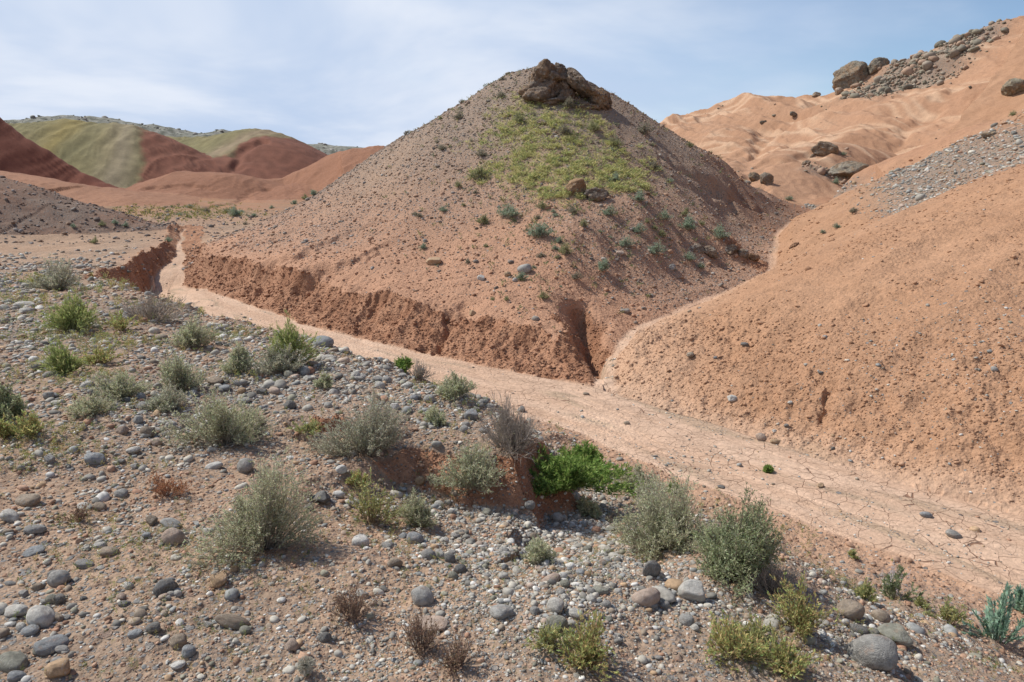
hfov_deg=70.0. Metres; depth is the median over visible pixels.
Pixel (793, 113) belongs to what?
rock
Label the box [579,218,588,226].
shrub
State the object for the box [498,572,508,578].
stone
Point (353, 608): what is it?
dead tuft
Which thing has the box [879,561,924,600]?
flowering plant
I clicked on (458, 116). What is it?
shrub
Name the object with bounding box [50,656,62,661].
stone
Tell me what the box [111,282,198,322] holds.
shrub
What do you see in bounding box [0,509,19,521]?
stone
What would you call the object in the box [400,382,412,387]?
stone
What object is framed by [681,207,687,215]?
shrub
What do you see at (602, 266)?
shrub
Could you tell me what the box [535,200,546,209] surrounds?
shrub
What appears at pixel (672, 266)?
stone
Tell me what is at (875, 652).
stone
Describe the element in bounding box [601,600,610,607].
stone
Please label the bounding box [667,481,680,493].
herb
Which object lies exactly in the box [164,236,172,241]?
shrub
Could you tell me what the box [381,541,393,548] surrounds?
stone
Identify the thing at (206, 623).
stone
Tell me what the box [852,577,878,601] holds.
herb
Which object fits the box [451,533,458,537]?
stone
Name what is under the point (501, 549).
stone
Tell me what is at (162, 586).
stone
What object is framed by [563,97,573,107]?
shrub
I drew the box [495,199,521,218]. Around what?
shrub
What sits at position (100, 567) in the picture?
stone
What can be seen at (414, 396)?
stone
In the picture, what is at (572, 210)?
shrub
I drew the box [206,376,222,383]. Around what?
stone
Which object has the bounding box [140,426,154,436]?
stone
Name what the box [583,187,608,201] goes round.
rock
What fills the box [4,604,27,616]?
stone
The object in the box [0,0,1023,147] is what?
sky
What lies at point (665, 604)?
stone
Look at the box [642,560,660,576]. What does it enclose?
stone
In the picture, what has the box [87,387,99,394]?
stone
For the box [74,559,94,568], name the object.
stone
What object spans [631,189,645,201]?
shrub
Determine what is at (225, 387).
stone
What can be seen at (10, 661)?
stone
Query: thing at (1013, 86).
boulder
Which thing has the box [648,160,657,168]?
shrub
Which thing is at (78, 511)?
dead tuft
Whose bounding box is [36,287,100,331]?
shrub
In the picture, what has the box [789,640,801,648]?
stone
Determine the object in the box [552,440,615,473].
bush
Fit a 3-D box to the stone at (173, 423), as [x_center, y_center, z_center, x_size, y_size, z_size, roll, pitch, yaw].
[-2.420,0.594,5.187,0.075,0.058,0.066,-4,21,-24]
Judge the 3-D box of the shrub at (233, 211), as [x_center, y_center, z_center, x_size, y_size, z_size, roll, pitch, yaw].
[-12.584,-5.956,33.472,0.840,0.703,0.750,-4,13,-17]
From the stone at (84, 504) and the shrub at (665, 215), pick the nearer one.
the stone at (84, 504)
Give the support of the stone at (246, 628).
on the gravel bench
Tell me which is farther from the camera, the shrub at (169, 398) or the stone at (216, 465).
the shrub at (169, 398)
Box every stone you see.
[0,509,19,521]
[0,651,27,672]
[4,581,15,585]
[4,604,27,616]
[7,670,26,681]
[9,621,16,626]
[13,301,35,308]
[15,493,40,506]
[16,622,26,631]
[18,589,28,596]
[19,307,33,313]
[20,624,39,635]
[21,545,45,556]
[23,524,46,533]
[26,605,54,627]
[32,583,43,590]
[33,634,68,655]
[42,392,53,398]
[44,454,55,463]
[44,658,69,678]
[45,594,56,603]
[47,569,69,585]
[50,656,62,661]
[54,613,63,621]
[55,593,65,603]
[55,645,68,652]
[63,614,70,619]
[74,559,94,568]
[77,502,91,509]
[79,380,93,387]
[84,452,105,464]
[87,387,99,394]
[92,502,106,510]
[93,541,105,547]
[96,565,104,569]
[99,546,119,556]
[114,488,127,497]
[116,425,128,434]
[117,592,126,599]
[117,600,130,606]
[122,397,134,401]
[124,582,133,589]
[126,446,140,453]
[127,628,142,637]
[130,463,138,469]
[133,415,143,422]
[136,392,145,399]
[137,401,148,409]
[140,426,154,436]
[142,532,150,538]
[145,515,157,525]
[145,621,160,632]
[148,437,162,445]
[152,578,178,595]
[153,383,163,388]
[158,593,168,599]
[160,518,180,528]
[160,527,184,544]
[165,421,175,427]
[169,634,186,648]
[170,660,185,668]
[174,590,182,596]
[180,422,190,427]
[181,644,195,657]
[187,390,197,396]
[203,621,213,627]
[205,461,222,468]
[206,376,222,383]
[209,572,226,587]
[214,614,249,629]
[218,384,230,390]
[233,380,242,385]
[236,397,250,403]
[237,387,245,393]
[237,458,253,472]
[239,625,250,634]
[256,387,266,393]
[284,370,292,377]
[284,400,295,408]
[284,638,299,650]
[304,375,313,380]
[312,490,330,503]
[313,335,333,347]
[318,632,331,642]
[322,354,336,358]
[324,402,331,407]
[328,389,338,394]
[335,465,347,473]
[350,371,359,376]
[352,534,369,546]
[354,374,365,379]
[356,588,368,597]
[372,376,382,381]
[374,381,384,388]
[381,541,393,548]
[382,376,391,382]
[387,557,402,566]
[390,403,398,408]
[398,532,406,537]
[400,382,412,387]
[406,532,423,543]
[410,394,417,400]
[411,586,433,606]
[415,476,424,484]
[419,615,447,630]
[420,548,435,559]
[423,394,434,402]
[426,257,440,264]
[434,500,443,506]
[435,549,443,557]
[439,537,448,543]
[444,552,455,562]
[448,571,457,578]
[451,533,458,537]
[453,564,466,573]
[459,425,467,431]
[461,421,469,426]
[464,409,478,419]
[469,310,475,315]
[477,275,484,279]
[482,508,491,514]
[489,604,513,619]
[498,546,509,552]
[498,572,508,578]
[501,551,510,555]
[501,564,507,569]
[504,271,510,276]
[517,264,531,273]
[517,406,524,411]
[525,501,534,509]
[530,532,538,539]
[530,606,538,613]
[542,573,560,582]
[546,597,563,613]
[546,615,567,632]
[553,512,562,521]
[555,589,564,594]
[560,579,570,587]
[561,593,568,599]
[567,608,583,618]
[568,619,575,627]
[575,568,585,573]
[582,545,592,551]
[586,594,596,602]
[587,588,594,593]
[592,585,608,594]
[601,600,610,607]
[604,616,611,621]
[605,526,615,530]
[614,588,621,593]
[614,638,622,643]
[616,251,624,254]
[631,587,660,607]
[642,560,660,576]
[655,655,662,659]
[661,601,669,608]
[669,264,675,269]
[678,579,705,602]
[679,613,694,625]
[686,352,693,357]
[689,624,698,631]
[727,395,736,401]
[755,433,766,440]
[770,439,780,443]
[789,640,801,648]
[817,482,823,487]
[836,599,864,620]
[841,619,849,625]
[847,634,897,672]
[849,624,868,633]
[868,627,878,633]
[871,609,890,622]
[877,623,912,647]
[919,512,932,517]
[945,529,960,538]
[991,366,997,371]
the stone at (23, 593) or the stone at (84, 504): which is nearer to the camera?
the stone at (23, 593)
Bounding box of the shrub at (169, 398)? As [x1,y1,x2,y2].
[136,377,189,411]
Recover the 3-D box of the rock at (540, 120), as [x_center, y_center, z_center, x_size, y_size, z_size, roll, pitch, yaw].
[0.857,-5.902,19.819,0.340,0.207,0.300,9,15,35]
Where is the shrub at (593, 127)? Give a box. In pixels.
[587,119,599,131]
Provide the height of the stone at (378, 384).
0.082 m
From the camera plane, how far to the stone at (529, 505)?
4.95 m
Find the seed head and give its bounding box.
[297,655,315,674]
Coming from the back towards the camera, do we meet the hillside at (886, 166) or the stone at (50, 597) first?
the hillside at (886, 166)
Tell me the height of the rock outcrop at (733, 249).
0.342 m
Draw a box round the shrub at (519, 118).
[513,112,528,122]
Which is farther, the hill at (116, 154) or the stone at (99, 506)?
the hill at (116, 154)
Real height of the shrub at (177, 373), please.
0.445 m
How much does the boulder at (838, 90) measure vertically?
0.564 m
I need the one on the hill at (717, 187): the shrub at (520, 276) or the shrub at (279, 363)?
the shrub at (520, 276)
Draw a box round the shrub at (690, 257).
[683,249,697,260]
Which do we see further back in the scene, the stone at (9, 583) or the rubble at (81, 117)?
the rubble at (81, 117)
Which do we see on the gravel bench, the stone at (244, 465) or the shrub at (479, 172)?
the stone at (244, 465)
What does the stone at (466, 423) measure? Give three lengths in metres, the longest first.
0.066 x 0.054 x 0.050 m
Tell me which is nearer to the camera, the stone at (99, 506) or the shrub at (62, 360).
the stone at (99, 506)
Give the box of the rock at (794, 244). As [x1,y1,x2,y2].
[790,242,798,248]
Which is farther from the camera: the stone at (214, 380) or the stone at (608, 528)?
the stone at (214, 380)
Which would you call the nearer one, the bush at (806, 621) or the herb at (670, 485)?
the bush at (806, 621)
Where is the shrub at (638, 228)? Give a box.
[633,221,647,232]
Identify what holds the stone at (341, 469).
on the gravel bench
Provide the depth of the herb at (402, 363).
8.03 m
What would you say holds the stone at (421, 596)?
on the gravel bench
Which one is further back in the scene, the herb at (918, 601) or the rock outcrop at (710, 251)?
the rock outcrop at (710, 251)
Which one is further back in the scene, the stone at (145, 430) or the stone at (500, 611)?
the stone at (145, 430)
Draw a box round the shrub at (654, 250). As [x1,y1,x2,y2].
[647,241,667,254]
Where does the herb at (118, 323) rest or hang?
on the gravel bench
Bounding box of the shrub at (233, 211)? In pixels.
[227,205,245,216]
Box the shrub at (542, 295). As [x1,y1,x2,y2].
[537,290,550,298]
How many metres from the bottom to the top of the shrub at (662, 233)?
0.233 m
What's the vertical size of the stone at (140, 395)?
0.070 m
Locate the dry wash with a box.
[149,229,1023,598]
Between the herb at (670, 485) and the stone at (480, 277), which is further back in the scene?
the stone at (480, 277)
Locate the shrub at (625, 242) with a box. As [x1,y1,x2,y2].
[619,234,635,246]
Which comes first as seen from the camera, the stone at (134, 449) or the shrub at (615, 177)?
the stone at (134, 449)
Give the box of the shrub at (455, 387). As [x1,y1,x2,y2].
[434,370,478,400]
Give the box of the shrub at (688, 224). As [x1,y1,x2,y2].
[676,211,697,229]
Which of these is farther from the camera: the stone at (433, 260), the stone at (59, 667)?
the stone at (433, 260)
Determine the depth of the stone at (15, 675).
2.56 m
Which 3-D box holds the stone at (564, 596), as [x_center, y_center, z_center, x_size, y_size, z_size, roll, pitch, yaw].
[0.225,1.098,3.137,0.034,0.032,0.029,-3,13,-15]
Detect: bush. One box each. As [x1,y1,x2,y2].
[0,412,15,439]
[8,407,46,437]
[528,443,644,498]
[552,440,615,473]
[604,463,727,560]
[690,483,787,596]
[765,570,840,641]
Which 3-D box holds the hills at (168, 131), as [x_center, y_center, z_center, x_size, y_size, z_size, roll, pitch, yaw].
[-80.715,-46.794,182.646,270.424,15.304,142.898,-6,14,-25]
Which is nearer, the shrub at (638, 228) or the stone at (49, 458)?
the stone at (49, 458)
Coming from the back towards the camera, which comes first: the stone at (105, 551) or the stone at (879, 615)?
the stone at (879, 615)
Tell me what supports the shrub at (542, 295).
on the hill at (717, 187)
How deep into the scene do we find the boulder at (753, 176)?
28.06 m
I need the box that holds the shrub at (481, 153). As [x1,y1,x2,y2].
[474,147,486,156]
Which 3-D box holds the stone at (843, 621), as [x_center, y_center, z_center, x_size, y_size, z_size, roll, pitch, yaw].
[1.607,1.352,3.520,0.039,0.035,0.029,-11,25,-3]
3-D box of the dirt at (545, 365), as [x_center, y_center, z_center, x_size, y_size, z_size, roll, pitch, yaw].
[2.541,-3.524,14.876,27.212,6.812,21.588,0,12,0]
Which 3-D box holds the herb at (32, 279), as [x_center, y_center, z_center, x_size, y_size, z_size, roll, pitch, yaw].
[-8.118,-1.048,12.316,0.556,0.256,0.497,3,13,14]
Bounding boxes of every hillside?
[0,118,118,187]
[0,178,177,234]
[603,33,1023,511]
[800,118,1004,209]
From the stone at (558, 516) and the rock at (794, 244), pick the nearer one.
the stone at (558, 516)
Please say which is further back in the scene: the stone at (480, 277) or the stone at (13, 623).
the stone at (480, 277)
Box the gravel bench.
[0,241,1023,681]
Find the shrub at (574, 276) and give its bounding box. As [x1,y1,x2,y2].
[571,271,581,278]
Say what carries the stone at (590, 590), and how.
on the gravel bench
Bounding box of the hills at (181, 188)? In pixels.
[0,145,384,205]
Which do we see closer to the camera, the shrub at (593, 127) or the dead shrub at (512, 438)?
the dead shrub at (512, 438)
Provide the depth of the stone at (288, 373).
6.53 m
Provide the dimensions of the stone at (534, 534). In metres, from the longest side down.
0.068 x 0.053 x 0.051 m
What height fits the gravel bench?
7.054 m
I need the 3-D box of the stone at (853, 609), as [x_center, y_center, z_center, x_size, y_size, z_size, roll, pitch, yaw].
[1.679,1.345,3.639,0.140,0.106,0.107,-4,17,-18]
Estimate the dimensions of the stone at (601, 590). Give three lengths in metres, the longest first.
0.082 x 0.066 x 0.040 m
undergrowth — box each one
[0,270,1023,681]
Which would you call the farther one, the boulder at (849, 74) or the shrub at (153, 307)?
the boulder at (849, 74)
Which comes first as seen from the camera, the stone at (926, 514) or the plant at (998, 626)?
the plant at (998, 626)
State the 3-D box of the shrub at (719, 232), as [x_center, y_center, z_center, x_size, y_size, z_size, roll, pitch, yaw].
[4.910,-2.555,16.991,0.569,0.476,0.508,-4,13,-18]
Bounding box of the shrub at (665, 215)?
[660,207,673,220]
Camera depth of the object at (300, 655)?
3.93 m
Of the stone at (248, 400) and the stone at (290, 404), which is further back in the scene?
the stone at (248, 400)
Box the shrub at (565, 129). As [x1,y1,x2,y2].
[556,121,572,134]
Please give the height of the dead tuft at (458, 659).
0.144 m
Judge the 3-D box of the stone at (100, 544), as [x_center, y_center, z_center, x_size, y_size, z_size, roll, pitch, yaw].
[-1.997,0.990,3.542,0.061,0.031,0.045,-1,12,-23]
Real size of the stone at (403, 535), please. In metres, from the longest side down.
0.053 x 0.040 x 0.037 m
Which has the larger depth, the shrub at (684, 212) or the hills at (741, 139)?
the hills at (741, 139)
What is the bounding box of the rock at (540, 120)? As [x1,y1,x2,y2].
[537,119,547,124]
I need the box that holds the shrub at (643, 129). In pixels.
[637,118,655,133]
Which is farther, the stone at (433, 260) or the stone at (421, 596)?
the stone at (433, 260)
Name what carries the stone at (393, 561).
on the gravel bench
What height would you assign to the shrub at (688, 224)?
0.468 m
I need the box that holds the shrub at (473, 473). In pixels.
[426,435,509,495]
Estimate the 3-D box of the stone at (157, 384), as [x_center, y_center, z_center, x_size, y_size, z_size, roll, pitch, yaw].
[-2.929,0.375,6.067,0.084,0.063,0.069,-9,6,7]
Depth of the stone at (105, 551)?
3.40 m
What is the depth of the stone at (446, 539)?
4.00 m
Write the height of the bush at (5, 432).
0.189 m
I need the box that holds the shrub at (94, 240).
[90,236,98,242]
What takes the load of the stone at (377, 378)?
on the gravel bench
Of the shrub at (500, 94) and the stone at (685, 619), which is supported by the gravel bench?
the stone at (685, 619)
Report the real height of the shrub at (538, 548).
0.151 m
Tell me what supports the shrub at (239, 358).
on the gravel bench
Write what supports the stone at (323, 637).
on the gravel bench
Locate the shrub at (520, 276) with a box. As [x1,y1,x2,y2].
[515,269,528,279]
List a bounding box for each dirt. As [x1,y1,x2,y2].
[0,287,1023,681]
[85,69,1023,518]
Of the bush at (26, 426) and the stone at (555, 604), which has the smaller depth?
the stone at (555, 604)
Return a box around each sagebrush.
[145,378,281,447]
[170,437,343,572]
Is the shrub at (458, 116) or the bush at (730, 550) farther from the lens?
the shrub at (458, 116)
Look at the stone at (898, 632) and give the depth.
3.47 m
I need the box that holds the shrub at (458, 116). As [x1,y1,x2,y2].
[453,112,462,118]
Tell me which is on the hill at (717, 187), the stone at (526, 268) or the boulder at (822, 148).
the stone at (526, 268)
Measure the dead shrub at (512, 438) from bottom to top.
0.480 m
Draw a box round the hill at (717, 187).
[183,67,810,389]
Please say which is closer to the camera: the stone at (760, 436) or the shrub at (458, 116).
the stone at (760, 436)
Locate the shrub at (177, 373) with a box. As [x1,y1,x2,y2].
[154,345,210,390]
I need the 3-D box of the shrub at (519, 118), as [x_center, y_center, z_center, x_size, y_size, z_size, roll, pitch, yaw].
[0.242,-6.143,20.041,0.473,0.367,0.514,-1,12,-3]
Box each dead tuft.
[46,499,93,526]
[324,577,387,630]
[385,606,443,661]
[406,358,435,378]
[427,627,484,681]
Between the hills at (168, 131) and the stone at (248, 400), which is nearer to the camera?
the stone at (248, 400)
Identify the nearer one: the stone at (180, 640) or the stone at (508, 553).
the stone at (180, 640)
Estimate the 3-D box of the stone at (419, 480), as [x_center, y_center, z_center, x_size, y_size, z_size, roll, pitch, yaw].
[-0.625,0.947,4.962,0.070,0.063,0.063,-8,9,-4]
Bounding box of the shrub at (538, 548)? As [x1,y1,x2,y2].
[520,535,559,564]
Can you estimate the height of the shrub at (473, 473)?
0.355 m
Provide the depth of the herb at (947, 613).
4.46 m
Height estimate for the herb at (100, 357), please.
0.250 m
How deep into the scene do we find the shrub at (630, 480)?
6.09 m
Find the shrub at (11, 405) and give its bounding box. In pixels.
[0,369,33,422]
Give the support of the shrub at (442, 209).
on the hill at (717, 187)
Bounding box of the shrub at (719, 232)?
[713,221,730,238]
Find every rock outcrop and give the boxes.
[518,59,612,110]
[689,243,718,257]
[725,244,748,258]
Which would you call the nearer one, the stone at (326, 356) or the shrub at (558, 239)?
the stone at (326, 356)
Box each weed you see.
[143,469,197,502]
[341,467,403,524]
[521,619,577,653]
[554,608,620,681]
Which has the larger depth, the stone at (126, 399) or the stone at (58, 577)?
the stone at (126, 399)
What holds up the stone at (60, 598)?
on the gravel bench
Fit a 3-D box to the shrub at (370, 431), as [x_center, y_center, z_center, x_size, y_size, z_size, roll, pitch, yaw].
[-0.973,0.525,4.979,0.882,0.559,0.604,-9,15,-37]
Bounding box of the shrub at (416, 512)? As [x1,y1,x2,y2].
[396,487,438,529]
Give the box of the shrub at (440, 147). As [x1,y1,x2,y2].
[437,144,446,149]
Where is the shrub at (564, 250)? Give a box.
[558,241,574,254]
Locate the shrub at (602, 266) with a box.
[597,259,610,271]
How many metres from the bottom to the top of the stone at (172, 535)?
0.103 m
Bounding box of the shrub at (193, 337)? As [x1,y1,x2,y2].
[165,310,218,347]
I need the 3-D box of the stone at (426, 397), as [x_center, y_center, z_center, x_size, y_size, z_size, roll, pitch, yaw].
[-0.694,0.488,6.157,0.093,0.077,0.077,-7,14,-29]
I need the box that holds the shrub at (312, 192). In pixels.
[309,190,317,195]
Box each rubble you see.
[6,115,357,152]
[705,19,1018,183]
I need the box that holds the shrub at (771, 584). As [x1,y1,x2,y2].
[747,552,800,597]
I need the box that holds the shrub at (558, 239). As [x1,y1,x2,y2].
[553,236,562,242]
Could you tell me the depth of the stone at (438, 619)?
2.97 m
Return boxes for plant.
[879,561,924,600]
[960,581,1023,644]
[1007,584,1023,613]
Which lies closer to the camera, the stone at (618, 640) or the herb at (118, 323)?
the stone at (618, 640)
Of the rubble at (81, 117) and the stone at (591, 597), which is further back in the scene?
the rubble at (81, 117)
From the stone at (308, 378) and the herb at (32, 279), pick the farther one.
the herb at (32, 279)
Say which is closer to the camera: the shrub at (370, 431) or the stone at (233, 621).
the stone at (233, 621)
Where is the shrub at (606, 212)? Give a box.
[603,206,617,215]
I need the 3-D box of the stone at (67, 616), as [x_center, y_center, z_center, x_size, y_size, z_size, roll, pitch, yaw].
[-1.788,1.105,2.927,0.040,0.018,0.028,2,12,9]
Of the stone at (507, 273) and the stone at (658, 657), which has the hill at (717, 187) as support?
the stone at (507, 273)
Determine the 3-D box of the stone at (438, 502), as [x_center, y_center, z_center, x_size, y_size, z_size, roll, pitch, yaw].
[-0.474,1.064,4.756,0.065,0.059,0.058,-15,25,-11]
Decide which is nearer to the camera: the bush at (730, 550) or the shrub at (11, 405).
the bush at (730, 550)
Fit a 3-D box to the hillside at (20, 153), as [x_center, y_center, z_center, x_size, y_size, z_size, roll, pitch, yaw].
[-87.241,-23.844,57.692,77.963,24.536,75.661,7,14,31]
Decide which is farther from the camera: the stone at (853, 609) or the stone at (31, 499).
the stone at (31, 499)
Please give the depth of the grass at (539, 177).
17.02 m
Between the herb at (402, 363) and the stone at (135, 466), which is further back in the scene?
the herb at (402, 363)
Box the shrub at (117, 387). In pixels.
[79,367,153,401]
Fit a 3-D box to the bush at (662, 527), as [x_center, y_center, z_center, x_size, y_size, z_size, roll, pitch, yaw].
[0.899,1.018,4.293,0.707,0.556,0.986,-4,13,-19]
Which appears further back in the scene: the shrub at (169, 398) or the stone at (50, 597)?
the shrub at (169, 398)
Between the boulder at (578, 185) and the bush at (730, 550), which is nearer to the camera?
the bush at (730, 550)
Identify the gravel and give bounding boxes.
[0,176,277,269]
[166,112,1023,593]
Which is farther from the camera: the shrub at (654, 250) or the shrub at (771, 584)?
the shrub at (654, 250)
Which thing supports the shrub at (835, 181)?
on the hills at (741, 139)
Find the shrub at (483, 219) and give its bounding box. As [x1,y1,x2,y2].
[474,213,487,223]
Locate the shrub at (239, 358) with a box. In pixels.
[220,340,253,373]
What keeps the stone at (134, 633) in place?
on the gravel bench
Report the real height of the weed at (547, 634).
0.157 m
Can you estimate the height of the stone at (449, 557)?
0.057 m
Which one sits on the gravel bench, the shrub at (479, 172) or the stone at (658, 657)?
the stone at (658, 657)
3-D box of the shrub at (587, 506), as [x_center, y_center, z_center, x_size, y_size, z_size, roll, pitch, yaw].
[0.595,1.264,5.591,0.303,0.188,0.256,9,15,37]
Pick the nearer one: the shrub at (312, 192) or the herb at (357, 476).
the herb at (357, 476)
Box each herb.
[18,272,48,284]
[79,340,123,364]
[102,310,140,330]
[285,415,326,438]
[344,469,368,487]
[394,356,414,372]
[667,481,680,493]
[701,607,784,673]
[739,614,777,643]
[745,620,822,680]
[762,464,773,473]
[847,548,859,560]
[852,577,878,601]
[914,596,930,608]
[922,595,971,626]
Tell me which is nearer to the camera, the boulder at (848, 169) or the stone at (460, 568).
the stone at (460, 568)
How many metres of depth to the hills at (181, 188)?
52.14 m
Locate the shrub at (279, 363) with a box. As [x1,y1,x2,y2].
[244,340,304,374]
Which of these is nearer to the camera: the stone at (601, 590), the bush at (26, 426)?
the stone at (601, 590)
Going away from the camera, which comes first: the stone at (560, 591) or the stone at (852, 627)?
the stone at (560, 591)
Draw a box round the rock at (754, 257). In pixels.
[749,253,759,260]
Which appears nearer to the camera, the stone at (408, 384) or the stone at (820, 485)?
the stone at (408, 384)
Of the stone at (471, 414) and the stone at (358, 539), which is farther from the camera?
the stone at (471, 414)
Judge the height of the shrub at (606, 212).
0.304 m
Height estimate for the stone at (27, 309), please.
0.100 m
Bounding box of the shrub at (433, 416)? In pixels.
[423,404,449,426]
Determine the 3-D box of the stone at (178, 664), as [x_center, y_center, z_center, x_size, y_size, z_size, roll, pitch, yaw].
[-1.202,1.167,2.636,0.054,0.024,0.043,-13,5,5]
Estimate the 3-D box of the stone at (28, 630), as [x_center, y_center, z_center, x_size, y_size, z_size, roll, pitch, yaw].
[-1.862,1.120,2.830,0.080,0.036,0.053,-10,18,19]
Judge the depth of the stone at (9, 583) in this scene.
3.21 m
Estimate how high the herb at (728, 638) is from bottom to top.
0.208 m
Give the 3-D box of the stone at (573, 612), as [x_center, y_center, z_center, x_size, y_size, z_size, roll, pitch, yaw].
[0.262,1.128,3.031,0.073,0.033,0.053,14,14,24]
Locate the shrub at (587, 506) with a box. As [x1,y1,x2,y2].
[576,494,601,518]
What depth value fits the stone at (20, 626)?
2.84 m
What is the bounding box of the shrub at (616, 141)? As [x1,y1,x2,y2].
[609,134,624,146]
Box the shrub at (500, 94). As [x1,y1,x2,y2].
[496,88,505,97]
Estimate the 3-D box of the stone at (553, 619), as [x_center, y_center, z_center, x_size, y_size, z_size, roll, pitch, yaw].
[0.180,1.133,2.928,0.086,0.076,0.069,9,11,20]
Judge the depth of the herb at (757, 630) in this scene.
3.07 m
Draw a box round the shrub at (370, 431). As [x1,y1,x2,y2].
[301,380,412,456]
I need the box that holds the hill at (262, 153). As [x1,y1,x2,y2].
[166,128,326,178]
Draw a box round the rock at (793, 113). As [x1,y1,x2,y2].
[790,111,796,116]
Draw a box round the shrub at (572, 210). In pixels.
[566,204,577,213]
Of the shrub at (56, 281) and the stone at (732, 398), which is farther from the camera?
the shrub at (56, 281)
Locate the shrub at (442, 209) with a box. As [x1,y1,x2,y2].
[438,203,447,211]
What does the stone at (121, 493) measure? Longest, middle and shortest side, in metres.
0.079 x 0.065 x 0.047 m
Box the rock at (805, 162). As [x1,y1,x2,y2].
[801,160,810,164]
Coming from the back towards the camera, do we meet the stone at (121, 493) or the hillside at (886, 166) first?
the hillside at (886, 166)
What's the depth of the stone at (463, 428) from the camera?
5.42 m
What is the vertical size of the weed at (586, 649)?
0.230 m
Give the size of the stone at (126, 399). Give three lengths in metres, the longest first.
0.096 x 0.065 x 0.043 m
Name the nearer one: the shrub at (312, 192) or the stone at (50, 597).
the stone at (50, 597)
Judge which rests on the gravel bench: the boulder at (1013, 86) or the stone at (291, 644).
the stone at (291, 644)
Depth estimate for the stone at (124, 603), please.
2.97 m
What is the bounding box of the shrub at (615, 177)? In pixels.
[608,170,620,181]
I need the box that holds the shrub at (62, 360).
[35,338,89,375]
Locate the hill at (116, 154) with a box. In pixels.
[8,118,218,187]
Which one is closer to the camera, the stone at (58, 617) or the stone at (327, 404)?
the stone at (58, 617)
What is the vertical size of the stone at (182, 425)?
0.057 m
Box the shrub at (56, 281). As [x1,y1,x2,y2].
[22,252,82,290]
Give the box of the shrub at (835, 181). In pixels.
[830,177,839,183]
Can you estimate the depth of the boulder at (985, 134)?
18.16 m
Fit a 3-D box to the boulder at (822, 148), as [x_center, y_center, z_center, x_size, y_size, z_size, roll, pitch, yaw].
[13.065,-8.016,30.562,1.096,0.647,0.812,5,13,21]
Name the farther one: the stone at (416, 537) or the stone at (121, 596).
the stone at (416, 537)
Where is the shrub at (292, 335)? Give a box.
[260,309,331,364]
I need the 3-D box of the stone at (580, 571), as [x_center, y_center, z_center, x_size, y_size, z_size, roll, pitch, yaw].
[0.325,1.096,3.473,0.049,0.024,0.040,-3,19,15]
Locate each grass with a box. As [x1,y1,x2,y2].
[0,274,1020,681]
[109,200,268,223]
[370,67,779,327]
[447,85,667,209]
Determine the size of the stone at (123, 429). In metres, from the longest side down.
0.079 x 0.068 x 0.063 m
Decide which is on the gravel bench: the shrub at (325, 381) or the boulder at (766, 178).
the shrub at (325, 381)
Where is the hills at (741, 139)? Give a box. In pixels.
[660,16,1023,204]
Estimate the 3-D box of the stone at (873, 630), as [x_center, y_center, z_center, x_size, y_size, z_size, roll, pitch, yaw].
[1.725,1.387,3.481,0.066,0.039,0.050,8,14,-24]
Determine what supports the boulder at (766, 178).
on the hills at (741, 139)
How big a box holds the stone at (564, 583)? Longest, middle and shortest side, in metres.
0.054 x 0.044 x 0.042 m
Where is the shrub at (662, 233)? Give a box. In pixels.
[658,228,666,236]
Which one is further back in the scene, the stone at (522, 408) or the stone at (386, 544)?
the stone at (522, 408)
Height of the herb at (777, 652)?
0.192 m
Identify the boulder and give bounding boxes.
[564,178,586,194]
[748,172,759,181]
[760,172,773,183]
[811,141,838,155]
[812,92,820,96]
[828,161,868,178]
[832,61,868,90]
[834,87,843,94]
[868,57,889,74]
[980,131,996,137]
[1001,78,1023,95]
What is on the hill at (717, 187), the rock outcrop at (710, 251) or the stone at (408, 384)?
the rock outcrop at (710, 251)
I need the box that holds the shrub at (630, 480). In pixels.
[611,460,661,494]
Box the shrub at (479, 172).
[466,164,486,179]
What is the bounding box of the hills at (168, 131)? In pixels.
[4,115,362,154]
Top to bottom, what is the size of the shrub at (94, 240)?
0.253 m
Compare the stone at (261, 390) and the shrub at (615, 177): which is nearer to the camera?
the stone at (261, 390)
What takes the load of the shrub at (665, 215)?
on the hill at (717, 187)
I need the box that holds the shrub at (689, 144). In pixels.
[686,140,692,147]
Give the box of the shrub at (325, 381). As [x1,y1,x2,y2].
[312,365,334,388]
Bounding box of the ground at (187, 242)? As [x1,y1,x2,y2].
[0,197,304,275]
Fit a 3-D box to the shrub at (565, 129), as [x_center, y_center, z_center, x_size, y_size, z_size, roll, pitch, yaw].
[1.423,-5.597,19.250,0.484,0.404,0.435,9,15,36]
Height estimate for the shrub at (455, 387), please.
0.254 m
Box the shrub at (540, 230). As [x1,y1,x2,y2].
[523,216,555,236]
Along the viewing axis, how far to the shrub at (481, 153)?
18.84 m
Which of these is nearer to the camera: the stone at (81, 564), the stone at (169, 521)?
the stone at (81, 564)
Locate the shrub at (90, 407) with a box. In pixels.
[62,388,124,418]
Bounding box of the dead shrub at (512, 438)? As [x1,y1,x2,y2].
[473,386,550,465]
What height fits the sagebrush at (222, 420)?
0.510 m

